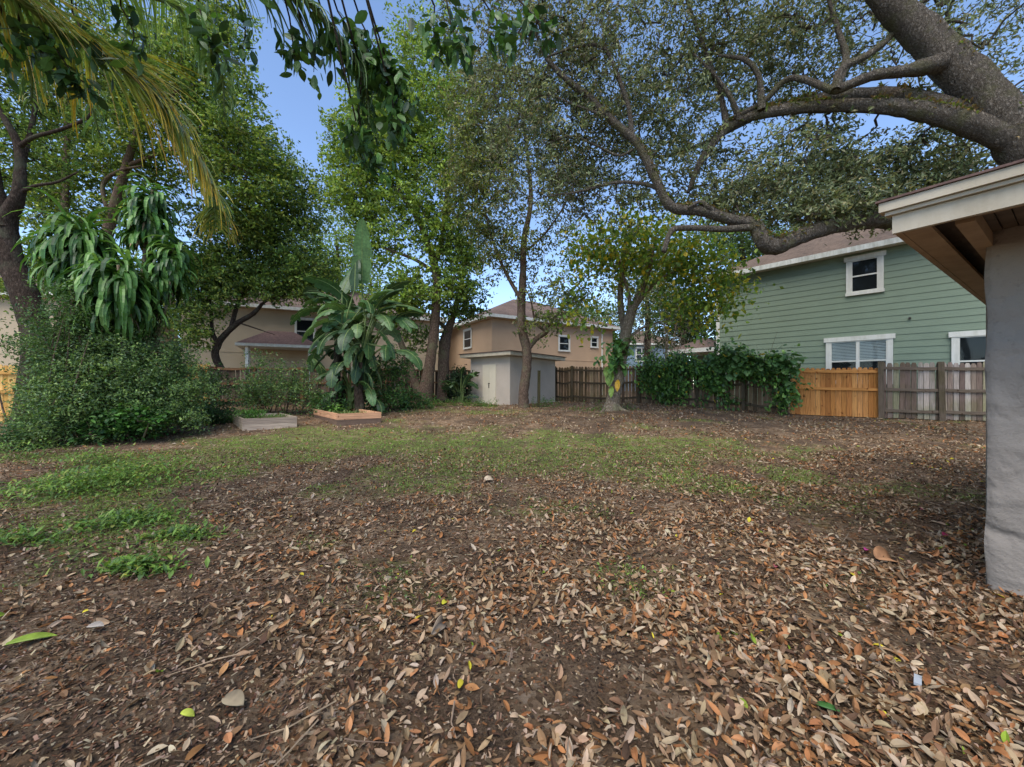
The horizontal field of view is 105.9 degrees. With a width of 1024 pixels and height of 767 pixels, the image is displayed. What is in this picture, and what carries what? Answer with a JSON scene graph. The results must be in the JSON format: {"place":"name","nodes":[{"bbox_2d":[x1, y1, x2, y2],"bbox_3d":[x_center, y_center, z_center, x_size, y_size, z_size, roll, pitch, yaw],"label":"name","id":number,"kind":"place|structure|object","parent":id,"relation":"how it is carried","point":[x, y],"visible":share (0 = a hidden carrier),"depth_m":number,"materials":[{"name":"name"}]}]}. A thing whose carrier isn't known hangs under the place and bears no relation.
{"place":"outdoors","nodes":[
{"label":"outdoors","id":0,"kind":"place"},
{"bbox_2d":[0,384,1023,766],"bbox_3d":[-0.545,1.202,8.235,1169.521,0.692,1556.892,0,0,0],"label":"ground","id":1,"kind":"structure","parent":0,"point":[528,676],"depth_m":2.90,"materials":[{"name":"soil"}]},
{"bbox_2d":[5,632,56,644],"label":"green leaf","id":2,"kind":"object","parent":1,"relation":"on","point":[32,636],"visible":1,"depth_m":2.20,"materials":[{"name":"green plant"}]},
{"bbox_2d":[0,271,110,452],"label":"arching shrub","id":3,"kind":"object","parent":1,"relation":"on","point":[57,309],"visible":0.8,"depth_m":8.37,"materials":[{"name":"green plant"}]},
{"bbox_2d":[0,276,179,365],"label":"beige house","id":4,"kind":"structure","parent":1,"relation":"on","point":[10,329],"depth_m":20.12,"materials":[{"name":"paint"}]},
{"bbox_2d":[0,0,184,429],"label":"dark tree","id":5,"kind":"object","parent":1,"relation":"on","point":[14,284],"visible":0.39,"depth_m":10.86,"materials":[{"name":"green plant"}]},
{"bbox_2d":[87,621,103,626],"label":"dry leaf","id":6,"kind":"object","parent":1,"relation":"on","point":[97,624],"visible":1,"depth_m":2.30,"materials":[{"name":"grey plant"}]},
{"bbox_2d":[2,172,203,431],"bbox_3d":[-9.991,-2.100,9.728,3.644,6.866,2.845,0,0,15],"label":"dracaena","id":7,"kind":"object","parent":1,"relation":"on","point":[126,293],"visible":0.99,"depth_m":9.33,"materials":[{"name":"green plant"}]},
{"bbox_2d":[0,363,209,422],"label":"pine fence","id":8,"kind":"object","parent":1,"relation":"on","point":[9,376],"visible":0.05,"depth_m":11.19,"materials":[{"name":"brown wood"}]},
{"bbox_2d":[0,299,230,448],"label":"shrub","id":9,"kind":"object","parent":1,"relation":"on","point":[110,373],"visible":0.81,"depth_m":8.69,"materials":[{"name":"green plant"}]},
{"bbox_2d":[56,397,184,445],"bbox_3d":[-8.698,0.837,8.672,2.198,1.085,1.243,0,0,0],"label":"leafy groundcover shrub","id":10,"kind":"object","parent":1,"relation":"on","point":[129,424],"visible":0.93,"depth_m":8.52,"materials":[{"name":"green plant"}]},
{"bbox_2d":[0,437,260,580],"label":"weed patch","id":11,"kind":"object","parent":1,"relation":"on","point":[86,479],"visible":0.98,"depth_m":4.83,"materials":[{"name":"green plant"}]},
{"bbox_2d":[0,0,301,343],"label":"tall camphor","id":12,"kind":"object","parent":1,"relation":"on","point":[223,154],"visible":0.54,"depth_m":15.55,"materials":[{"name":"green plant"}]},
{"bbox_2d":[119,243,188,330],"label":"background tree","id":13,"kind":"object","parent":1,"relation":"on","point":[136,254],"visible":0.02,"depth_m":26.30,"materials":[{"name":"green plant"}]},
{"bbox_2d":[180,708,194,716],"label":"yellow leaf","id":14,"kind":"object","parent":1,"relation":"on","point":[188,712],"visible":1,"depth_m":1.73,"materials":[{"name":"yellow plant"}]},
{"bbox_2d":[0,0,380,247],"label":"queen palm","id":15,"kind":"object","parent":1,"relation":"on","point":[48,22],"visible":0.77,"depth_m":4.37,"materials":[{"name":"green plant"}]},
{"bbox_2d":[173,361,250,425],"bbox_3d":[-9.825,0.238,12.111,2.499,2.003,4.063,0,0,-40],"label":"trailing groundcover","id":16,"kind":"object","parent":1,"relation":"on","point":[217,412],"visible":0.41,"depth_m":11.61,"materials":[{"name":"plant"}]},
{"bbox_2d":[221,689,244,705],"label":"dry leaf","id":17,"kind":"object","parent":1,"relation":"on","point":[236,697],"visible":1,"depth_m":1.78,"materials":[{"name":"beige plant"}]},
{"bbox_2d":[135,119,351,395],"bbox_3d":[-12.041,-5.832,18.549,9.166,13.835,5.464,0,0,0],"label":"tree","id":18,"kind":"object","parent":1,"relation":"on","point":[238,273],"visible":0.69,"depth_m":17.70,"materials":[{"name":"green plant"}]},
{"bbox_2d":[231,413,296,430],"bbox_3d":[-7.264,1.143,11.270,1.231,0.419,2.330,0,0,-43],"label":"planter box","id":19,"kind":"object","parent":1,"relation":"on","point":[276,422],"visible":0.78,"depth_m":10.58,"materials":[{"name":"wood"}]},
{"bbox_2d":[227,407,269,419],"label":"herb clump","id":20,"kind":"object","parent":19,"relation":"in","point":[254,413],"visible":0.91,"depth_m":11.07,"materials":[{"name":"green plant"}]},
{"bbox_2d":[259,413,290,417],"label":"herb clump","id":21,"kind":"object","parent":19,"relation":"in","point":[272,414],"visible":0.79,"depth_m":11.37,"materials":[{"name":"green plant"}]},
{"bbox_2d":[217,348,328,416],"bbox_3d":[-8.178,-0.039,13.475,3.666,2.370,2.290,0,0,0],"label":"bush","id":22,"kind":"object","parent":1,"relation":"on","point":[264,398],"visible":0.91,"depth_m":13.25,"materials":[{"name":"green plant"}]},
{"bbox_2d":[0,0,561,189],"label":"overhanging broadleaf tree","id":23,"kind":"object","parent":1,"relation":"on","point":[382,71],"visible":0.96,"depth_m":3.93,"materials":[{"name":"green plant"}]},
{"bbox_2d":[173,292,446,398],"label":"beige house","id":24,"kind":"structure","parent":1,"relation":"on","point":[285,340],"depth_m":23.72,"materials":[{"name":"paint"}]},
{"bbox_2d":[294,317,315,341],"bbox_3d":[-13.305,-3.370,24.834,1.234,1.700,0.082,0,0,-28],"label":"window","id":25,"kind":"structure","parent":24,"relation":"in","point":[300,327],"depth_m":24.83,"materials":[{"name":"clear glass"}]},
{"bbox_2d":[207,366,470,405],"bbox_3d":[-6.606,0.136,18.480,12.781,1.801,1.273,0,0,-24],"label":"wooden fence","id":26,"kind":"object","parent":1,"relation":"on","point":[231,371],"visible":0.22,"depth_m":16.63,"materials":[{"name":"brown wood"}]},
{"bbox_2d":[313,408,380,425],"bbox_3d":[-5.271,1.077,12.221,1.206,0.441,2.826,0,0,-40],"label":"planter box","id":27,"kind":"object","parent":1,"relation":"on","point":[352,418],"visible":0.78,"depth_m":11.31,"materials":[{"name":"wood"}]},
{"bbox_2d":[327,402,348,412],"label":"squash plant","id":28,"kind":"object","parent":27,"relation":"in","point":[337,407],"visible":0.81,"depth_m":12.44,"materials":[{"name":"green plant"}]},
{"bbox_2d":[310,409,378,414],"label":"seedlings","id":29,"kind":"object","parent":27,"relation":"on","point":[338,411],"visible":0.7,"depth_m":12.22,"materials":[{"name":"green plant"}]},
{"bbox_2d":[290,218,423,412],"bbox_3d":[-5.263,-2.008,13.166,4.528,7.300,2.737,0,0,0],"label":"banana clump","id":30,"kind":"object","parent":27,"relation":"in","point":[360,372],"visible":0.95,"depth_m":13.03,"materials":[{"name":"green plant"}]},
{"bbox_2d":[296,205,399,294],"bbox_3d":[-13.989,-6.816,31.111,8.288,15.452,8.400,0,0,19],"label":"background tree","id":31,"kind":"object","parent":1,"relation":"on","point":[340,250],"visible":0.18,"depth_m":30.33,"materials":[{"name":"green plant"}]},
{"bbox_2d":[306,347,436,416],"bbox_3d":[-5.042,-0.136,14.105,4.452,2.565,2.340,0,0,-33],"label":"leafy shrub","id":32,"kind":"object","parent":1,"relation":"on","point":[389,397],"visible":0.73,"depth_m":14.14,"materials":[{"name":"green plant"}]},
{"bbox_2d":[309,0,499,403],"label":"camphor tree","id":33,"kind":"object","parent":1,"relation":"on","point":[368,194],"visible":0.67,"depth_m":16.52,"materials":[{"name":"green plant"}]},
{"bbox_2d":[431,615,445,634],"bbox_3d":[-0.433,1.462,2.345,0.058,0.096,0.165,0,0,13],"label":"palm bract","id":34,"kind":"object","parent":1,"relation":"on","point":[438,624],"visible":0.98,"depth_m":2.33,"materials":[{"name":"beige plant"}]},
{"bbox_2d":[393,206,500,402],"bbox_3d":[-3.093,-3.836,18.153,5.307,9.691,3.496,0,0,0],"label":"camphor tree","id":35,"kind":"object","parent":1,"relation":"on","point":[458,310],"visible":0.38,"depth_m":18.05,"materials":[{"name":"green plant"}]},
{"bbox_2d":[442,363,472,402],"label":"shade shrub","id":36,"kind":"object","parent":1,"relation":"on","point":[456,377],"visible":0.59,"depth_m":17.72,"materials":[{"name":"green plant"}]},
{"bbox_2d":[439,366,479,402],"bbox_3d":[-2.403,0.083,17.222,1.886,1.654,1.237,0,0,0],"label":"shade plant","id":37,"kind":"object","parent":1,"relation":"on","point":[463,383],"visible":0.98,"depth_m":17.44,"materials":[{"name":"green plant"}]},
{"bbox_2d":[457,679,463,687],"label":"yellow leaf","id":38,"kind":"object","parent":1,"relation":"on","point":[460,682],"visible":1,"depth_m":1.92,"materials":[{"name":"yellow plant"}]},
{"bbox_2d":[484,476,492,479],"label":"dry leaf","id":39,"kind":"object","parent":1,"relation":"on","point":[488,478],"visible":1,"depth_m":5.82,"materials":[{"name":"white plant"}]},
{"bbox_2d":[0,405,983,607],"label":"grass","id":40,"kind":"structure","parent":1,"relation":"on","point":[306,458],"depth_m":6.35,"materials":[{"name":"green plant"}]},
{"bbox_2d":[414,39,605,407],"bbox_3d":[0.004,-5.956,14.893,7.535,14.029,4.520,0,0,0],"label":"young oak","id":41,"kind":"object","parent":1,"relation":"on","point":[466,175],"visible":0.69,"depth_m":14.92,"materials":[{"name":"green plant"}]},
{"bbox_2d":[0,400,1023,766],"bbox_3d":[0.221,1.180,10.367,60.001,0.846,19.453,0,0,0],"label":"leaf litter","id":42,"kind":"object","parent":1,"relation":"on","point":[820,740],"visible":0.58,"depth_m":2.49,"materials":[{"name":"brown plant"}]},
{"bbox_2d":[816,701,840,711],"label":"green leaf","id":43,"kind":"object","parent":42,"relation":"on","point":[827,705],"visible":1,"depth_m":1.79,"materials":[{"name":"green plant"}]},
{"bbox_2d":[0,424,1023,766],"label":"fallen twigs","id":44,"kind":"object","parent":1,"relation":"on","point":[466,546],"visible":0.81,"depth_m":3.47,"materials":[{"name":"brown wood"}]},
{"bbox_2d":[0,448,1023,766],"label":"mulch chips","id":45,"kind":"object","parent":1,"relation":"on","point":[230,718],"visible":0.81,"depth_m":2.34,"materials":[{"name":"brown plant"}]},
{"bbox_2d":[459,350,566,404],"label":"shed","id":46,"kind":"structure","parent":1,"relation":"on","point":[499,377],"depth_m":17.37,"materials":[{"name":"grey paint"}]},
{"bbox_2d":[483,364,495,403],"bbox_3d":[-1.028,0.035,17.310,0.840,1.770,0.055,0,0,42],"label":"door","id":47,"kind":"structure","parent":46,"relation":"in","point":[489,371],"depth_m":17.29,"materials":[{"name":"beige paint"}]},
{"bbox_2d":[420,394,638,410],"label":"weeds by shed","id":48,"kind":"object","parent":1,"relation":"on","point":[469,404],"visible":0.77,"depth_m":15.68,"materials":[{"name":"green plant"}]},
{"bbox_2d":[439,299,620,395],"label":"tan house","id":49,"kind":"structure","parent":1,"relation":"on","point":[495,330],"depth_m":28.01,"materials":[{"name":"paint"}]},
{"bbox_2d":[463,328,471,349],"bbox_3d":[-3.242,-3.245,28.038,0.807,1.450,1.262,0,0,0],"label":"window","id":50,"kind":"structure","parent":49,"relation":"in","point":[467,333],"depth_m":28.04,"materials":[{"name":"clear glass"}]},
{"bbox_2d":[558,335,570,351],"bbox_3d":[3.796,-2.920,28.055,1.140,1.200,0.082,0,0,-31],"label":"window","id":51,"kind":"structure","parent":49,"relation":"in","point":[563,342],"depth_m":28.06,"materials":[{"name":"clear glass"}]},
{"bbox_2d":[590,336,598,347],"bbox_3d":[6.313,-3.170,29.594,0.840,0.900,0.082,0,0,-31],"label":"window","id":52,"kind":"structure","parent":49,"relation":"in","point":[594,341],"depth_m":29.60,"materials":[{"name":"clear glass"}]},
{"bbox_2d":[537,370,540,407],"bbox_3d":[1.078,0.238,15.500,0.130,1.520,0.110,0,0,0],"label":"wooden post","id":53,"kind":"object","parent":1,"relation":"on","point":[538,390],"visible":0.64,"depth_m":15.45,"materials":[{"name":"brown wood"}]},
{"bbox_2d":[545,287,623,323],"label":"background tree","id":54,"kind":"object","parent":1,"relation":"on","point":[595,309],"visible":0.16,"depth_m":37.09,"materials":[{"name":"green plant"}]},
{"bbox_2d":[585,302,644,364],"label":"background tree","id":55,"kind":"object","parent":1,"relation":"on","point":[616,335],"visible":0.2,"depth_m":35.01,"materials":[{"name":"green plant"}]},
{"bbox_2d":[581,208,716,363],"bbox_3d":[11.765,-6.701,32.534,10.098,15.224,9.493,0,0,-24],"label":"background tree","id":56,"kind":"object","parent":1,"relation":"on","point":[638,317],"visible":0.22,"depth_m":32.60,"materials":[{"name":"green plant"}]},
{"bbox_2d":[626,331,678,390],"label":"blue grey house","id":57,"kind":"structure","parent":1,"relation":"on","point":[639,345],"depth_m":46.16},
{"bbox_2d":[635,347,643,361],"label":"window","id":58,"kind":"structure","parent":57,"relation":"in","point":[641,349],"depth_m":46.12,"materials":[{"name":"clear glass"}]},
{"bbox_2d":[544,174,783,410],"bbox_3d":[5.017,-3.115,14.033,7.721,8.591,4.117,0,0,0],"label":"orchid tree","id":59,"kind":"object","parent":1,"relation":"on","point":[678,262],"visible":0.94,"depth_m":13.52,"materials":[{"name":"green plant"}]},
{"bbox_2d":[593,338,639,396],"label":"climbing pothos","id":60,"kind":"object","parent":59,"relation":"attached to","point":[617,347],"visible":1,"depth_m":13.91,"materials":[{"name":"green plant"}]},
{"bbox_2d":[630,299,697,402],"bbox_3d":[6.869,-1.577,17.446,3.013,4.986,2.395,0,0,17],"label":"bare shrub","id":61,"kind":"object","parent":1,"relation":"on","point":[666,348],"visible":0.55,"depth_m":17.36,"materials":[{"name":"green plant"}]},
{"bbox_2d":[615,283,715,360],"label":"background tree","id":62,"kind":"object","parent":1,"relation":"on","point":[690,337],"visible":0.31,"depth_m":27.78,"materials":[{"name":"green plant"}]},
{"bbox_2d":[555,363,787,414],"bbox_3d":[6.016,0.147,16.613,9.699,2.035,0.900,0,0,41],"label":"wooden fence","id":63,"kind":"object","parent":1,"relation":"on","point":[586,384],"visible":0.42,"depth_m":17.56,"materials":[{"name":"brown wood"}]},
{"bbox_2d":[630,337,815,415],"bbox_3d":[7.627,-0.281,14.930,1.476,2.933,6.630,0,0,-40],"label":"fence vine","id":64,"kind":"object","parent":63,"relation":"attached to","point":[736,364],"visible":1,"depth_m":14.46,"materials":[{"name":"green plant"}]},
{"bbox_2d":[426,0,1023,254],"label":"live oak","id":65,"kind":"object","parent":1,"relation":"on","point":[979,99],"visible":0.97,"depth_m":9.09,"materials":[{"name":"green plant"}]},
{"bbox_2d":[671,197,803,273],"bbox_3d":[17.987,-6.805,29.918,11.654,15.427,8.780,0,0,0],"label":"background tree","id":66,"kind":"object","parent":1,"relation":"on","point":[742,238],"visible":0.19,"depth_m":29.10,"materials":[{"name":"green plant"}]},
{"bbox_2d":[667,229,985,420],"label":"green house","id":67,"kind":"structure","parent":1,"relation":"on","point":[866,301],"depth_m":14.13,"materials":[{"name":"paint"}]},
{"bbox_2d":[824,333,895,383],"bbox_3d":[12.598,-0.853,14.070,0.082,1.754,1.957,0,0,-40],"label":"window","id":68,"kind":"structure","parent":67,"relation":"in","point":[865,351],"depth_m":14.03,"materials":[{"name":"white glass"}]},
{"bbox_2d":[844,250,885,296],"bbox_3d":[12.714,-3.943,13.931,0.082,1.436,1.132,0,0,-40],"label":"window","id":69,"kind":"structure","parent":67,"relation":"in","point":[864,272],"depth_m":13.92,"materials":[{"name":"white glass"}]},
{"bbox_2d":[949,330,985,388],"bbox_3d":[14.503,-0.728,11.770,0.082,1.827,1.584,0,0,-40],"label":"window","id":70,"kind":"structure","parent":67,"relation":"in","point":[966,346],"depth_m":12.07,"materials":[{"name":"white glass"}]},
{"bbox_2d":[790,367,877,417],"bbox_3d":[10.600,0.271,12.724,2.406,1.648,0.087,0,0,20],"label":"pine fence","id":71,"kind":"object","parent":1,"relation":"on","point":[853,392],"visible":0.9,"depth_m":12.68,"materials":[{"name":"brown wood"}]},
{"bbox_2d":[778,136,906,228],"bbox_3d":[29.084,-9.857,33.888,13.785,21.530,8.992,0,0,0],"label":"background tree","id":72,"kind":"object","parent":1,"relation":"on","point":[837,174],"visible":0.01,"depth_m":32.57,"materials":[{"name":"green plant"}]},
{"bbox_2d":[873,546,898,562],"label":"dry leaf","id":73,"kind":"object","parent":1,"relation":"on","point":[879,552],"visible":0.96,"depth_m":3.27,"materials":[{"name":"brown plant"}]},
{"bbox_2d":[914,673,921,685],"bbox_3d":[2.056,1.504,1.957,0.084,0.014,0.028,0,0,-43],"label":"grey chip","id":74,"kind":"object","parent":1,"relation":"on","point":[917,679],"visible":1,"depth_m":1.95,"materials":[{"name":"plastic"}]},
{"bbox_2d":[878,361,985,420],"bbox_3d":[13.456,0.289,11.829,3.768,1.966,0.253,0,0,13],"label":"wooden fence","id":75,"kind":"object","parent":1,"relation":"on","point":[958,390],"visible":0.66,"depth_m":11.97,"materials":[{"name":"grey wood"}]},
{"bbox_2d":[875,159,1023,595],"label":"stucco building","id":76,"kind":"structure","parent":1,"relation":"on","point":[966,232],"depth_m":2.73,"materials":[{"name":"beige paint"}]},
{"bbox_2d":[0,0,1023,383],"label":"sky","id":77,"kind":"structure","parent":0,"point":[297,103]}
]}

